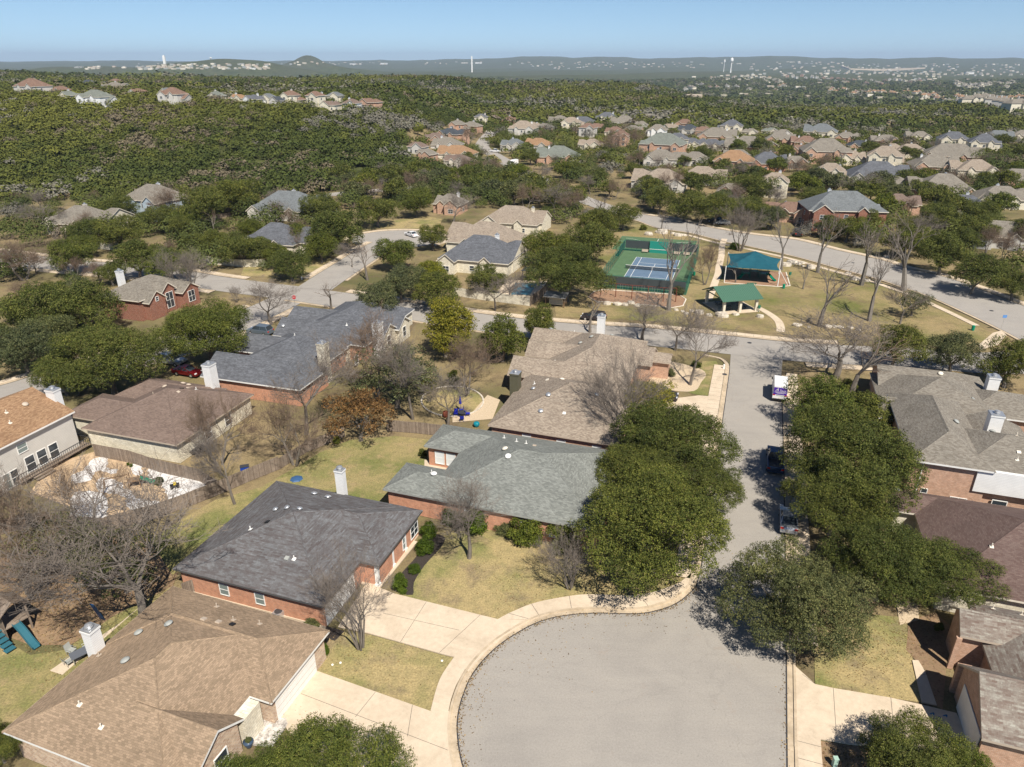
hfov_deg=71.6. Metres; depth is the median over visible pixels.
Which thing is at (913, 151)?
oak tree
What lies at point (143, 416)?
stone house
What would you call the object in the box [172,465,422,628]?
brick house
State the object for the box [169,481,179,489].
ride on toy
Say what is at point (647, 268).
tennis net
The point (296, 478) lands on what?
blue tarpaulin
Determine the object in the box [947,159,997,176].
house
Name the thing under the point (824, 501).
oak tree
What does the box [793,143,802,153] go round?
brick house
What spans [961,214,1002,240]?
oak tree
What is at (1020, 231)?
bare tree
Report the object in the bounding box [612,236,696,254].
half court
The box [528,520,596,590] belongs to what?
bare tree
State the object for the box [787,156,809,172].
bare tree
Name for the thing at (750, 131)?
house
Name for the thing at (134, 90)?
house
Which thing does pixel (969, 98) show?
house
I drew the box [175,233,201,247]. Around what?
oak tree
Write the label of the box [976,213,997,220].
oak tree
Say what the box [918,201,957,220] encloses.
oak tree
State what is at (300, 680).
garage door
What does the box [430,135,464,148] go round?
house
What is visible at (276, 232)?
house
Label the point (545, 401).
brick house
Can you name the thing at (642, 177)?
oak tree
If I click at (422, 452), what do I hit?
shrub
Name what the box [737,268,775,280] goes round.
play structure
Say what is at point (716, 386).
pavement
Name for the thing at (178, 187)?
oak tree
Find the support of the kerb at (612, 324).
on the ground at (492, 381)
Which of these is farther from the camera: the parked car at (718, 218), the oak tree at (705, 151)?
the oak tree at (705, 151)
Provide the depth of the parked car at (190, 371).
113.39 m
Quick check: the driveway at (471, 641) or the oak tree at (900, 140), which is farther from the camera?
the oak tree at (900, 140)
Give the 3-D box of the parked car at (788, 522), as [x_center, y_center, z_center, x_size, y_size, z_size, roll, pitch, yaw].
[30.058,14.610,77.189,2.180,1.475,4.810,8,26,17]
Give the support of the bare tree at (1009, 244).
on the ground at (492, 381)
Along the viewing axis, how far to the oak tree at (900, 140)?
403.94 m
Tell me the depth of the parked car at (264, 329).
130.26 m
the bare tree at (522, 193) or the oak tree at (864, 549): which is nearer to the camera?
the oak tree at (864, 549)
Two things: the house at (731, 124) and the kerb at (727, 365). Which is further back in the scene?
the house at (731, 124)
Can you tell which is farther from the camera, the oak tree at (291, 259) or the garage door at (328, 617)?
the oak tree at (291, 259)
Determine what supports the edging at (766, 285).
on the bed at (745, 279)
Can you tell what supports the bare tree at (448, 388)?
on the ground at (492, 381)
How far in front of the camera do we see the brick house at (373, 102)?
417.16 m
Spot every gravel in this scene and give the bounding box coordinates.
[70,490,107,517]
[72,457,116,482]
[96,478,135,497]
[125,498,158,509]
[131,464,142,474]
[148,469,204,498]
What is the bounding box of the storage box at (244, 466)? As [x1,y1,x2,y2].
[240,464,248,470]
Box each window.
[2,472,12,489]
[9,468,20,485]
[16,441,28,454]
[24,453,36,472]
[36,447,48,465]
[47,441,60,459]
[165,291,174,308]
[187,289,195,301]
[213,746,228,766]
[218,583,229,596]
[224,413,230,425]
[254,592,265,605]
[402,325,405,336]
[402,536,405,550]
[410,520,417,540]
[435,451,444,464]
[446,453,455,465]
[920,488,927,492]
[991,499,1007,505]
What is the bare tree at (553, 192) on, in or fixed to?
on the ground at (492, 381)
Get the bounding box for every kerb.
[0,306,249,384]
[23,253,243,278]
[26,267,215,290]
[44,307,292,393]
[284,300,647,346]
[287,300,530,337]
[307,242,369,278]
[308,242,371,278]
[345,259,376,280]
[346,291,830,342]
[346,292,837,344]
[347,258,379,280]
[347,292,832,343]
[447,370,725,766]
[450,371,728,766]
[456,371,729,766]
[617,207,1023,304]
[623,209,1022,304]
[634,220,1017,339]
[636,220,1021,340]
[643,222,1018,338]
[658,216,1023,305]
[705,354,728,370]
[706,355,725,369]
[781,375,787,766]
[782,375,794,766]
[785,375,797,766]
[805,362,924,368]
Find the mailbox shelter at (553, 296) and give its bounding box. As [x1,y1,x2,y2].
[543,291,568,307]
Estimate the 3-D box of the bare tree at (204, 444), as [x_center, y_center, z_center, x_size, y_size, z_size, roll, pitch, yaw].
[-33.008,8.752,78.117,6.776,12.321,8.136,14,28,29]
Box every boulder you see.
[613,302,621,305]
[657,229,667,233]
[674,233,682,236]
[716,311,728,317]
[783,262,791,266]
[786,260,797,263]
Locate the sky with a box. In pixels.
[0,0,1023,60]
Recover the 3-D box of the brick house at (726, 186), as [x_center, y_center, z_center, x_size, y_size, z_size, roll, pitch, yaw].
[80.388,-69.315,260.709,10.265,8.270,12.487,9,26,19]
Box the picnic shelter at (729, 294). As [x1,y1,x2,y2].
[702,283,763,313]
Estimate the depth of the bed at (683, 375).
113.01 m
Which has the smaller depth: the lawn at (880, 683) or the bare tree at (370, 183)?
the lawn at (880, 683)
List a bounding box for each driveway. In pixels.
[281,671,452,766]
[338,585,529,671]
[665,395,707,421]
[793,667,967,749]
[896,599,918,624]
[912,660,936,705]
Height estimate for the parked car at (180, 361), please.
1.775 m
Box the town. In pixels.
[74,61,1022,98]
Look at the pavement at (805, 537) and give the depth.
77.90 m
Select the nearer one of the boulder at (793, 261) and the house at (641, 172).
the boulder at (793, 261)
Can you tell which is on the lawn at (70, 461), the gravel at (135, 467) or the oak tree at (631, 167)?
the gravel at (135, 467)
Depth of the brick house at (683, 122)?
533.26 m
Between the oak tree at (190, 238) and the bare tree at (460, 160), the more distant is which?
the bare tree at (460, 160)
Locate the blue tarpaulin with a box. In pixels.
[290,475,302,481]
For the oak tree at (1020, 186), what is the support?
on the ground at (492, 381)
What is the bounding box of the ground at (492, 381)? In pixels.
[0,55,1023,766]
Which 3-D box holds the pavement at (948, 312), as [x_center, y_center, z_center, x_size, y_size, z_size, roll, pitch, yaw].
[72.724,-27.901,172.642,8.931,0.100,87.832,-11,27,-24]
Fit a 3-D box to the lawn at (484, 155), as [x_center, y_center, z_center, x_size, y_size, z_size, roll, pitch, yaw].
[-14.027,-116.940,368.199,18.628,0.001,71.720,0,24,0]
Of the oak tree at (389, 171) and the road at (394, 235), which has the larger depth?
the oak tree at (389, 171)
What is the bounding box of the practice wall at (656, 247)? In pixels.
[649,241,668,253]
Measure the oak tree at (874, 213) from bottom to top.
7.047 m
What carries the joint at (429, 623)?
on the driveway at (471, 641)
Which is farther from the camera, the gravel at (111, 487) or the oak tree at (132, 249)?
the oak tree at (132, 249)
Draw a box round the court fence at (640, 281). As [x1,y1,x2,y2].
[601,239,698,290]
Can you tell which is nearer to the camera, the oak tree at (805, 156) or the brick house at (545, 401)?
the brick house at (545, 401)
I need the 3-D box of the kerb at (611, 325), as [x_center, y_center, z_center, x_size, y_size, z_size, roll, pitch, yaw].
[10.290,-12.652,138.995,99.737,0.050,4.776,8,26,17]
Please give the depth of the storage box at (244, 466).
87.34 m
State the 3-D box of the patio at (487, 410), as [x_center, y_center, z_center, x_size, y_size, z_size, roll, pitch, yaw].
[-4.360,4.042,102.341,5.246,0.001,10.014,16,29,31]
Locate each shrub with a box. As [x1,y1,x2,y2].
[154,477,163,485]
[304,617,321,626]
[324,643,329,654]
[332,436,340,443]
[391,572,407,594]
[407,563,421,574]
[415,535,435,555]
[416,378,435,393]
[418,448,427,456]
[418,520,437,539]
[440,508,459,524]
[447,369,459,385]
[455,507,488,535]
[493,522,512,537]
[506,517,544,548]
[545,521,584,556]
[639,224,647,229]
[668,368,675,376]
[673,285,685,294]
[691,360,701,367]
[729,242,738,249]
[817,229,828,236]
[839,377,858,390]
[933,622,944,630]
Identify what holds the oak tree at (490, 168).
on the ground at (492, 381)
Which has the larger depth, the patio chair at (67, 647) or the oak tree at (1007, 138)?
the oak tree at (1007, 138)
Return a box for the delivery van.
[771,375,787,400]
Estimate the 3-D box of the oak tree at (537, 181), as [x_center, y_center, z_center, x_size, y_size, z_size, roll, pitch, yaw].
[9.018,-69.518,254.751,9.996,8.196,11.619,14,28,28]
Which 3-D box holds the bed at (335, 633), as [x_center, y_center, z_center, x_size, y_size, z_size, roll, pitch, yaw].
[-17.209,21.873,63.067,4.637,0.001,1.327,8,26,17]
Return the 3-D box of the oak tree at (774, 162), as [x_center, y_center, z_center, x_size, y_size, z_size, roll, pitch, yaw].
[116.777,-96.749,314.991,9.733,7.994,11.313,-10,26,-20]
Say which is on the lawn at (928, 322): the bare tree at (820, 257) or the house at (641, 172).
the bare tree at (820, 257)
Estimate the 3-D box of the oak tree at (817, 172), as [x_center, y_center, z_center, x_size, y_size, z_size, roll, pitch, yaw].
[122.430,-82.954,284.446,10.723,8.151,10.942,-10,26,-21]
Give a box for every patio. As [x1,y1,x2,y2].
[50,609,136,674]
[252,718,287,746]
[424,460,445,468]
[452,395,499,421]
[497,280,546,293]
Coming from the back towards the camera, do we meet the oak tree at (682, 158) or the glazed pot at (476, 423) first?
the oak tree at (682, 158)
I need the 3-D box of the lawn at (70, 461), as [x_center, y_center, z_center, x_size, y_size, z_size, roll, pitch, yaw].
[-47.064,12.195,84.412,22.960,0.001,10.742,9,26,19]
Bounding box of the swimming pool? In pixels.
[511,281,539,296]
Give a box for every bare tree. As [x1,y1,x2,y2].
[0,233,71,280]
[0,445,232,616]
[0,455,53,555]
[0,463,78,606]
[3,279,35,295]
[4,508,105,577]
[14,202,68,234]
[18,187,54,207]
[20,250,46,274]
[36,447,138,531]
[54,254,85,275]
[61,523,175,600]
[66,208,95,224]
[82,188,100,200]
[82,257,103,282]
[134,241,222,283]
[145,183,189,210]
[153,236,177,249]
[170,418,241,504]
[176,379,263,466]
[202,208,220,228]
[225,284,241,302]
[228,275,302,324]
[243,384,333,466]
[265,328,366,434]
[266,199,287,221]
[279,209,298,223]
[288,226,303,245]
[292,214,309,227]
[298,536,396,650]
[315,283,344,309]
[316,300,407,401]
[333,244,362,266]
[342,239,375,280]
[362,178,384,198]
[362,320,428,419]
[375,161,403,177]
[402,168,430,185]
[414,363,477,424]
[428,461,511,559]
[442,329,503,395]
[443,189,481,221]
[449,180,469,192]
[453,152,472,176]
[458,156,483,166]
[460,125,481,144]
[467,267,527,310]
[482,158,501,168]
[491,266,530,289]
[514,180,546,207]
[526,161,553,176]
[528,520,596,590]
[534,182,573,211]
[547,177,570,190]
[554,188,587,216]
[569,339,669,443]
[579,174,595,193]
[579,289,604,332]
[587,194,608,207]
[596,131,628,148]
[605,290,677,339]
[606,176,631,199]
[611,126,642,148]
[624,151,644,163]
[647,154,666,167]
[654,300,718,350]
[658,167,686,189]
[658,221,704,310]
[659,210,668,228]
[662,161,675,170]
[663,299,739,385]
[681,238,720,284]
[706,142,723,152]
[708,200,768,250]
[714,182,748,196]
[722,190,747,220]
[722,260,738,282]
[724,160,749,176]
[738,157,763,170]
[760,186,790,202]
[766,300,914,378]
[767,206,802,269]
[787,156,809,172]
[798,263,811,288]
[814,151,833,164]
[816,208,848,272]
[817,255,867,325]
[833,149,844,161]
[838,169,886,187]
[849,320,914,391]
[852,217,886,285]
[866,239,901,321]
[872,209,939,290]
[881,280,932,323]
[897,209,947,232]
[899,196,919,211]
[928,138,942,145]
[951,171,974,183]
[979,225,1009,253]
[991,234,1022,261]
[1007,220,1023,250]
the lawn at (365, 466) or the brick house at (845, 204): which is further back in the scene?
the brick house at (845, 204)
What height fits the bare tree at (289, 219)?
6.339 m
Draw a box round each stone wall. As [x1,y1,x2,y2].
[96,242,121,249]
[198,256,265,266]
[455,288,529,305]
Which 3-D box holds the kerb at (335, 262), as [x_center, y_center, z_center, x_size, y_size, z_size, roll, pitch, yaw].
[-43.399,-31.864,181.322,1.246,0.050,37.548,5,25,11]
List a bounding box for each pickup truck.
[766,445,785,473]
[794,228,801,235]
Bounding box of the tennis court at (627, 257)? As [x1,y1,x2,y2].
[602,250,697,294]
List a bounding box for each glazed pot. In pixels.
[443,410,447,417]
[473,421,479,426]
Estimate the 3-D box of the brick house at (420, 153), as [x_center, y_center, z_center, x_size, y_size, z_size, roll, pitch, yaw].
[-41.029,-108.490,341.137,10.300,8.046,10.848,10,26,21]
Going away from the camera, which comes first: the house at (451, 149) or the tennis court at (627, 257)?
the tennis court at (627, 257)
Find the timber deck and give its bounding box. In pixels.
[17,434,90,481]
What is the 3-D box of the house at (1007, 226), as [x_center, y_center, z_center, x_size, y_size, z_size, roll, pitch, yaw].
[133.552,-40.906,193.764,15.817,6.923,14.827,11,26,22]
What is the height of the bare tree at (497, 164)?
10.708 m
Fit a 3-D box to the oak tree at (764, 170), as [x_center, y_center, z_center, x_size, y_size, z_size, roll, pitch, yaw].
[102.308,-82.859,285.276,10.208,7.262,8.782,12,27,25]
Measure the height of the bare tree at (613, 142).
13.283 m
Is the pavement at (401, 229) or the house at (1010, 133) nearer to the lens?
the pavement at (401, 229)
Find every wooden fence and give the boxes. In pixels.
[0,513,105,534]
[92,444,216,484]
[103,456,278,529]
[181,580,194,591]
[200,212,234,220]
[278,427,344,468]
[386,420,441,434]
[530,279,548,305]
[551,213,572,220]
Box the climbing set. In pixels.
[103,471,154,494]
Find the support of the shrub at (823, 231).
on the ground at (492, 381)
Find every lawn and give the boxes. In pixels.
[0,533,176,644]
[0,587,169,748]
[30,452,166,514]
[151,436,428,574]
[241,258,332,280]
[317,629,452,710]
[363,216,441,230]
[396,528,685,618]
[422,387,482,414]
[482,154,501,163]
[554,224,991,344]
[689,361,717,395]
[814,613,920,701]
[821,741,921,766]
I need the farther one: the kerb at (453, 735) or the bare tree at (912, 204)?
the bare tree at (912, 204)
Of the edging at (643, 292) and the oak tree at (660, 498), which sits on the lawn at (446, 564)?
the oak tree at (660, 498)
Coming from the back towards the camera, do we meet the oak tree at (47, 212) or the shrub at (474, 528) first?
the oak tree at (47, 212)
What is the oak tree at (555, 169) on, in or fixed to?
on the ground at (492, 381)
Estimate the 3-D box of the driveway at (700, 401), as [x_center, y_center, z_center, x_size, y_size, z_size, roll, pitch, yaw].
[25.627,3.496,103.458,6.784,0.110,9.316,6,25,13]
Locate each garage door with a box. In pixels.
[275,653,316,719]
[325,573,354,624]
[956,684,980,759]
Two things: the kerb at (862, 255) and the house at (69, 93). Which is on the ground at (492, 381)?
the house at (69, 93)
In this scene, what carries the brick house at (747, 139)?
on the ground at (492, 381)
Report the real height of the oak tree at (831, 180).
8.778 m
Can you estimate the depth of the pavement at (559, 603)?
66.22 m
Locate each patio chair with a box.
[60,656,74,666]
[63,641,76,653]
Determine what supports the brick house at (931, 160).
on the ground at (492, 381)
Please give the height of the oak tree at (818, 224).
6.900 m
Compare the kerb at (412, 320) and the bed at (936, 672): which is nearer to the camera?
the bed at (936, 672)
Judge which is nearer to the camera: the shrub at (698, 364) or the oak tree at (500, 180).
the shrub at (698, 364)
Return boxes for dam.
[841,66,924,70]
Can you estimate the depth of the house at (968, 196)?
233.46 m
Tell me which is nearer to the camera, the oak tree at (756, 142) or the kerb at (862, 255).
the kerb at (862, 255)
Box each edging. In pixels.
[421,385,483,416]
[587,289,686,307]
[724,272,790,286]
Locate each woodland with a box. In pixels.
[0,69,1023,128]
[0,83,1023,199]
[0,104,1023,282]
[7,69,1023,105]
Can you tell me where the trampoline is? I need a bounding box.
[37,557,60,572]
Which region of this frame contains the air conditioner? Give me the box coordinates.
[272,609,283,616]
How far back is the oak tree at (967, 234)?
181.93 m
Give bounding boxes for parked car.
[157,351,187,366]
[171,364,201,377]
[246,323,273,334]
[404,231,418,237]
[580,310,606,319]
[644,385,678,401]
[706,216,721,221]
[715,219,729,224]
[778,504,798,534]
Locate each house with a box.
[0,385,80,489]
[2,586,329,766]
[12,78,52,91]
[45,202,134,234]
[50,86,72,90]
[57,89,77,97]
[71,360,253,462]
[75,89,117,106]
[101,81,129,86]
[105,268,200,320]
[127,88,146,92]
[127,182,185,213]
[156,87,191,104]
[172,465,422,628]
[200,301,414,405]
[207,89,226,98]
[228,92,243,100]
[242,93,265,102]
[245,189,336,221]
[247,222,312,256]
[262,93,275,103]
[268,96,284,106]
[280,89,305,102]
[304,91,325,106]
[319,100,341,110]
[326,92,344,101]
[342,97,361,108]
[360,98,382,107]
[383,424,622,550]
[407,142,428,153]
[415,149,438,160]
[424,133,445,143]
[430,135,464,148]
[432,192,468,215]
[436,145,478,159]
[436,233,527,276]
[437,126,469,143]
[443,154,471,168]
[445,221,526,250]
[448,118,469,129]
[466,120,482,132]
[473,113,488,123]
[480,205,551,234]
[488,313,672,449]
[500,138,524,151]
[502,115,515,123]
[507,120,538,137]
[525,138,552,148]
[535,145,580,163]
[546,115,566,125]
[560,117,584,129]
[576,116,594,123]
[577,123,597,136]
[578,138,603,150]
[593,123,603,128]
[595,112,616,120]
[604,126,622,134]
[609,115,635,123]
[609,130,629,146]
[623,125,643,129]
[631,168,686,192]
[634,121,648,126]
[637,133,687,152]
[642,148,681,166]
[645,124,667,136]
[663,122,678,129]
[673,133,689,147]
[675,119,693,125]
[678,124,695,133]
[680,151,707,165]
[687,136,705,146]
[688,166,728,185]
[692,126,708,134]
[697,127,737,139]
[699,139,724,150]
[712,150,754,174]
[716,183,745,198]
[717,119,742,134]
[723,149,750,155]
[724,136,767,150]
[741,128,758,135]
[754,150,786,171]
[761,127,776,135]
[763,170,789,197]
[765,132,795,144]
[766,201,803,223]
[771,129,792,134]
[786,153,807,169]
[789,135,814,144]
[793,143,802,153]
[797,188,888,230]
[798,138,853,163]
[803,123,837,137]
[817,163,846,184]
[834,130,858,142]
[838,149,866,164]
[845,139,872,151]
[846,161,909,186]
[866,144,904,165]
[868,133,897,142]
[869,364,1023,508]
[883,193,921,215]
[888,142,925,157]
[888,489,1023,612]
[893,176,922,193]
[903,131,932,140]
[904,172,975,197]
[906,154,959,173]
[924,143,984,160]
[934,191,981,213]
[935,130,968,145]
[945,601,1023,766]
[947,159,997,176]
[958,94,979,102]
[966,132,1001,150]
[970,183,1023,209]
[970,220,1023,250]
[973,92,986,101]
[981,92,994,96]
[983,95,995,103]
[984,130,1014,136]
[991,95,1004,106]
[996,168,1023,187]
[997,96,1010,107]
[1001,98,1023,113]
[1007,130,1023,138]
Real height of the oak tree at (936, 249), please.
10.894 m
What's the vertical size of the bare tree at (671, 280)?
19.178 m
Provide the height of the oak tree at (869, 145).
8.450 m
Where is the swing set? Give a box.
[600,283,676,301]
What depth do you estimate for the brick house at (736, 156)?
313.82 m
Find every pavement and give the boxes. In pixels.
[0,305,247,382]
[1,266,213,292]
[2,248,248,277]
[61,309,291,392]
[303,241,368,277]
[346,229,445,245]
[348,290,837,342]
[431,657,465,710]
[499,573,697,619]
[615,206,1023,303]
[675,364,724,577]
[688,235,979,325]
[786,373,817,644]
[797,725,822,766]
[806,363,872,369]
[979,330,1006,349]
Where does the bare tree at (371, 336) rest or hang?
on the ground at (492, 381)
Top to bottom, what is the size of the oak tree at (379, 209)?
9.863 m
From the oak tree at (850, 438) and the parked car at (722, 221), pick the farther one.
the parked car at (722, 221)
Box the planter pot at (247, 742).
[243,736,252,748]
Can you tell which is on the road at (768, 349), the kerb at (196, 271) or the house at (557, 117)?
the kerb at (196, 271)
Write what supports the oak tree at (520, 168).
on the ground at (492, 381)
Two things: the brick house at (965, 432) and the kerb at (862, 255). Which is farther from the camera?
the kerb at (862, 255)
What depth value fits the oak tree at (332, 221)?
181.80 m
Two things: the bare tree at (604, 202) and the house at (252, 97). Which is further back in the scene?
the house at (252, 97)
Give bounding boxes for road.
[0,294,309,397]
[1,253,1023,373]
[297,246,382,289]
[329,186,416,195]
[352,230,440,247]
[458,354,785,766]
[476,131,618,213]
[625,214,1023,338]
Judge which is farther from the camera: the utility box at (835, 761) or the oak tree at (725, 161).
the oak tree at (725, 161)
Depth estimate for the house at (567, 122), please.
506.62 m
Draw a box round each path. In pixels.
[368,540,416,591]
[708,239,726,299]
[757,307,784,331]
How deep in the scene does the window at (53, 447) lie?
88.38 m
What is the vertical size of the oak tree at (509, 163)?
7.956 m
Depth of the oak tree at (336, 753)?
46.96 m
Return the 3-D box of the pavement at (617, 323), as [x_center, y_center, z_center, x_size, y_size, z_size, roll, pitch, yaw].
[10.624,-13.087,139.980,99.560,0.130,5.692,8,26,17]
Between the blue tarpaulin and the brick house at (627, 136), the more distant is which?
the brick house at (627, 136)
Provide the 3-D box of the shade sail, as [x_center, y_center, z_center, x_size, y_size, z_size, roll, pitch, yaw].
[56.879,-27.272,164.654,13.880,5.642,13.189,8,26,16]
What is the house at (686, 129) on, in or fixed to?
on the ground at (492, 381)
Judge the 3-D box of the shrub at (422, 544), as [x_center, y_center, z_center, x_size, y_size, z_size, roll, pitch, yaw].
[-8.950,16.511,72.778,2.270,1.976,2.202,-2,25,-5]
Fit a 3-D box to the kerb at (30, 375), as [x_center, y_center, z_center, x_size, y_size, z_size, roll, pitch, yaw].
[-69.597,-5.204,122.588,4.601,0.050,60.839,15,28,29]
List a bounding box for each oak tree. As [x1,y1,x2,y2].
[0,280,74,326]
[0,296,26,318]
[0,319,58,373]
[0,322,14,341]
[0,718,22,764]
[11,197,31,212]
[14,314,76,354]
[25,351,82,395]
[30,207,59,219]
[33,318,173,394]
[35,280,64,296]
[43,278,127,327]
[44,238,97,273]
[59,216,101,241]
[60,366,91,394]
[62,276,93,288]
[64,234,100,257]
[89,213,144,250]
[92,262,124,285]
[94,193,141,213]
[105,236,168,277]
[112,189,131,195]
[135,211,151,222]
[141,204,177,231]
[143,244,190,277]
[151,296,252,361]
[167,214,197,231]
[169,209,200,228]
[173,186,186,191]
[174,183,228,227]
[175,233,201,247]
[197,229,226,247]
[212,178,262,215]
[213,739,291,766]
[217,229,267,261]
[235,218,263,236]
[254,711,417,766]
[255,235,272,257]
[261,242,289,260]
[265,249,312,281]
[289,222,306,236]
[297,190,341,216]
[303,231,340,262]
[306,207,366,251]
[318,385,396,441]
[326,162,356,179]
[336,180,371,202]
[337,171,355,182]
[347,170,379,188]
[347,342,441,407]
[353,280,400,310]
[355,194,397,227]
[371,237,417,267]
[371,262,428,302]
[372,163,401,180]
[379,176,408,198]
[396,185,433,217]
[398,164,416,176]
[405,159,432,173]
[410,181,435,194]
[411,269,461,309]
[412,170,438,186]
[413,126,423,131]
[415,259,446,278]
[417,223,448,249]
[420,295,479,356]
[428,167,450,182]
[434,118,446,126]
[439,166,456,174]
[441,173,459,182]
[451,164,473,176]
[454,174,478,186]
[461,151,474,158]
[461,162,484,176]
[461,184,482,202]
[465,262,506,292]
[474,312,528,361]
[475,164,501,175]
[476,175,504,194]
[478,178,511,196]
[484,177,505,197]
[494,169,518,180]
[499,180,530,205]
[502,160,521,178]
[506,176,532,185]
[508,163,531,176]
[517,241,617,301]
[518,171,552,183]
[519,149,539,164]
[521,229,573,261]
[524,183,540,203]
[524,301,556,334]
[525,177,547,200]
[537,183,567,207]
[540,177,571,189]
[553,161,570,176]
[556,162,577,180]
[560,184,587,203]
[562,220,621,265]
[571,160,588,171]
[571,457,734,598]
[574,206,619,232]
[584,165,607,173]
[584,168,609,186]
[593,435,676,500]
[597,180,619,196]
[599,152,613,161]
[606,202,642,229]
[607,397,742,472]
[622,378,678,415]
[623,162,642,173]
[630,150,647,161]
[637,175,651,185]
[639,177,666,191]
[639,186,659,208]
[645,185,677,213]
[658,453,747,516]
[665,189,705,221]
[677,155,691,164]
[680,171,700,190]
[684,173,712,192]
[694,192,738,224]
[696,146,713,156]
[707,189,732,207]
[710,158,733,169]
[712,533,880,662]
[728,145,747,150]
[729,138,748,148]
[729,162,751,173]
[731,172,779,198]
[734,196,769,224]
[743,164,764,175]
[749,137,771,148]
[756,167,772,176]
[757,205,790,229]
[765,157,787,171]
[776,145,795,155]
[776,400,929,512]
[776,454,900,539]
[782,371,867,425]
[787,170,809,190]
[788,171,823,190]
[795,185,834,200]
[797,152,810,159]
[807,166,830,178]
[813,214,844,237]
[816,516,961,609]
[822,172,851,189]
[827,215,867,241]
[831,389,893,427]
[836,495,900,522]
[843,180,875,196]
[850,222,885,245]
[852,704,979,766]
[859,140,879,150]
[861,208,885,225]
[862,177,887,199]
[869,170,898,181]
[869,323,930,364]
[871,191,905,210]
[878,177,896,191]
[878,223,935,258]
[888,536,1012,608]
[890,184,914,195]
[893,139,904,143]
[894,290,934,315]
[895,169,915,178]
[895,216,924,231]
[899,146,910,155]
[902,179,920,189]
[907,148,923,156]
[909,167,939,177]
[913,229,972,274]
[915,180,943,200]
[917,185,955,203]
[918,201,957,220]
[920,206,976,231]
[925,329,985,371]
[938,193,972,212]
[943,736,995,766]
[946,251,1012,293]
[952,226,984,248]
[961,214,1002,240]
[962,199,1001,217]
[973,174,999,187]
[974,171,991,178]
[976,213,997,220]
[976,334,1023,387]
[978,147,1002,155]
[981,198,1005,208]
[985,191,1020,210]
[990,169,1021,185]
[990,264,1023,301]
[994,133,1016,144]
[1003,217,1023,237]
[1008,160,1023,168]
[1011,144,1023,155]
[1012,182,1023,188]
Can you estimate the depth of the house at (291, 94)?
407.03 m
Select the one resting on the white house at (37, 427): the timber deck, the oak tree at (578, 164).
the timber deck
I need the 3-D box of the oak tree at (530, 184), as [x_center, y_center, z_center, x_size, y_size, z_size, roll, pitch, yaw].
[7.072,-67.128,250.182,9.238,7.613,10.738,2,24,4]
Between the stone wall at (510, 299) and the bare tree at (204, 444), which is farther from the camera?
the stone wall at (510, 299)
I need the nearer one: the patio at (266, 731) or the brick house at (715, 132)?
the patio at (266, 731)
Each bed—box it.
[326,626,343,640]
[395,534,444,594]
[589,290,684,306]
[650,361,705,391]
[723,268,788,285]
[906,613,949,709]
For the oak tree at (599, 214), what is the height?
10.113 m
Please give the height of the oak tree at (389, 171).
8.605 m
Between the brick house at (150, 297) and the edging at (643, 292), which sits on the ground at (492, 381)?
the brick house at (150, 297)
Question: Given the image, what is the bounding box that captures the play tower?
[0,592,39,653]
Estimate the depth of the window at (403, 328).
127.72 m
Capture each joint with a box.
[303,694,446,749]
[384,604,479,652]
[509,584,686,618]
[805,676,892,724]
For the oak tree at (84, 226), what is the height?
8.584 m
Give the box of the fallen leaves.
[1,372,950,766]
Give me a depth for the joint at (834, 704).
55.55 m
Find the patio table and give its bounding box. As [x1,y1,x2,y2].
[68,646,86,665]
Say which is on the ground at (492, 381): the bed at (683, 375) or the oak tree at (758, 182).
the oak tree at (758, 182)
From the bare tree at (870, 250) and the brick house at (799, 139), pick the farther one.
the brick house at (799, 139)
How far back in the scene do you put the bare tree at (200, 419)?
85.74 m
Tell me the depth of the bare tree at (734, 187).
238.97 m
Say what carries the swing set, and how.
on the bed at (680, 300)
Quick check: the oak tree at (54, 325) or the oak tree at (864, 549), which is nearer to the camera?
the oak tree at (864, 549)
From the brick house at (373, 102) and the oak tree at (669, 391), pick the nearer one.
the oak tree at (669, 391)
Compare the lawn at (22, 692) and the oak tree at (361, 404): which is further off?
the oak tree at (361, 404)
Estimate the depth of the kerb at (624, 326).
134.92 m
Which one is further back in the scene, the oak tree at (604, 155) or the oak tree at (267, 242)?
the oak tree at (604, 155)
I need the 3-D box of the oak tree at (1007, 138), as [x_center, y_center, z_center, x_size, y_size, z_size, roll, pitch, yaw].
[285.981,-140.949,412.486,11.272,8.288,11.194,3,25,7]
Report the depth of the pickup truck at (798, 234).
203.58 m
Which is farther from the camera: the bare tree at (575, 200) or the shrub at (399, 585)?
the bare tree at (575, 200)
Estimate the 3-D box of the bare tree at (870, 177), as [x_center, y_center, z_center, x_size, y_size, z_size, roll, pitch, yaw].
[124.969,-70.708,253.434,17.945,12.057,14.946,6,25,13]
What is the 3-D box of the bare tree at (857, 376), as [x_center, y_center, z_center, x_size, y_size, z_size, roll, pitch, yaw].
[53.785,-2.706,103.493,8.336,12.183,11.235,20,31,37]
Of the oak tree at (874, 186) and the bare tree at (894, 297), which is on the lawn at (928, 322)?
the bare tree at (894, 297)
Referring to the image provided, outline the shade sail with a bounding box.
[724,251,787,285]
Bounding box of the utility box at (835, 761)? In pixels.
[831,756,838,766]
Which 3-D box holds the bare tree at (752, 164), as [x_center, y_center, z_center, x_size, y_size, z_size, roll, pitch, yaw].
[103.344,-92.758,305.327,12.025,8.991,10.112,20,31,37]
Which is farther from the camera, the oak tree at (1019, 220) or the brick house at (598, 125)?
the brick house at (598, 125)
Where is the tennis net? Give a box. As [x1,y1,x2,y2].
[625,264,678,271]

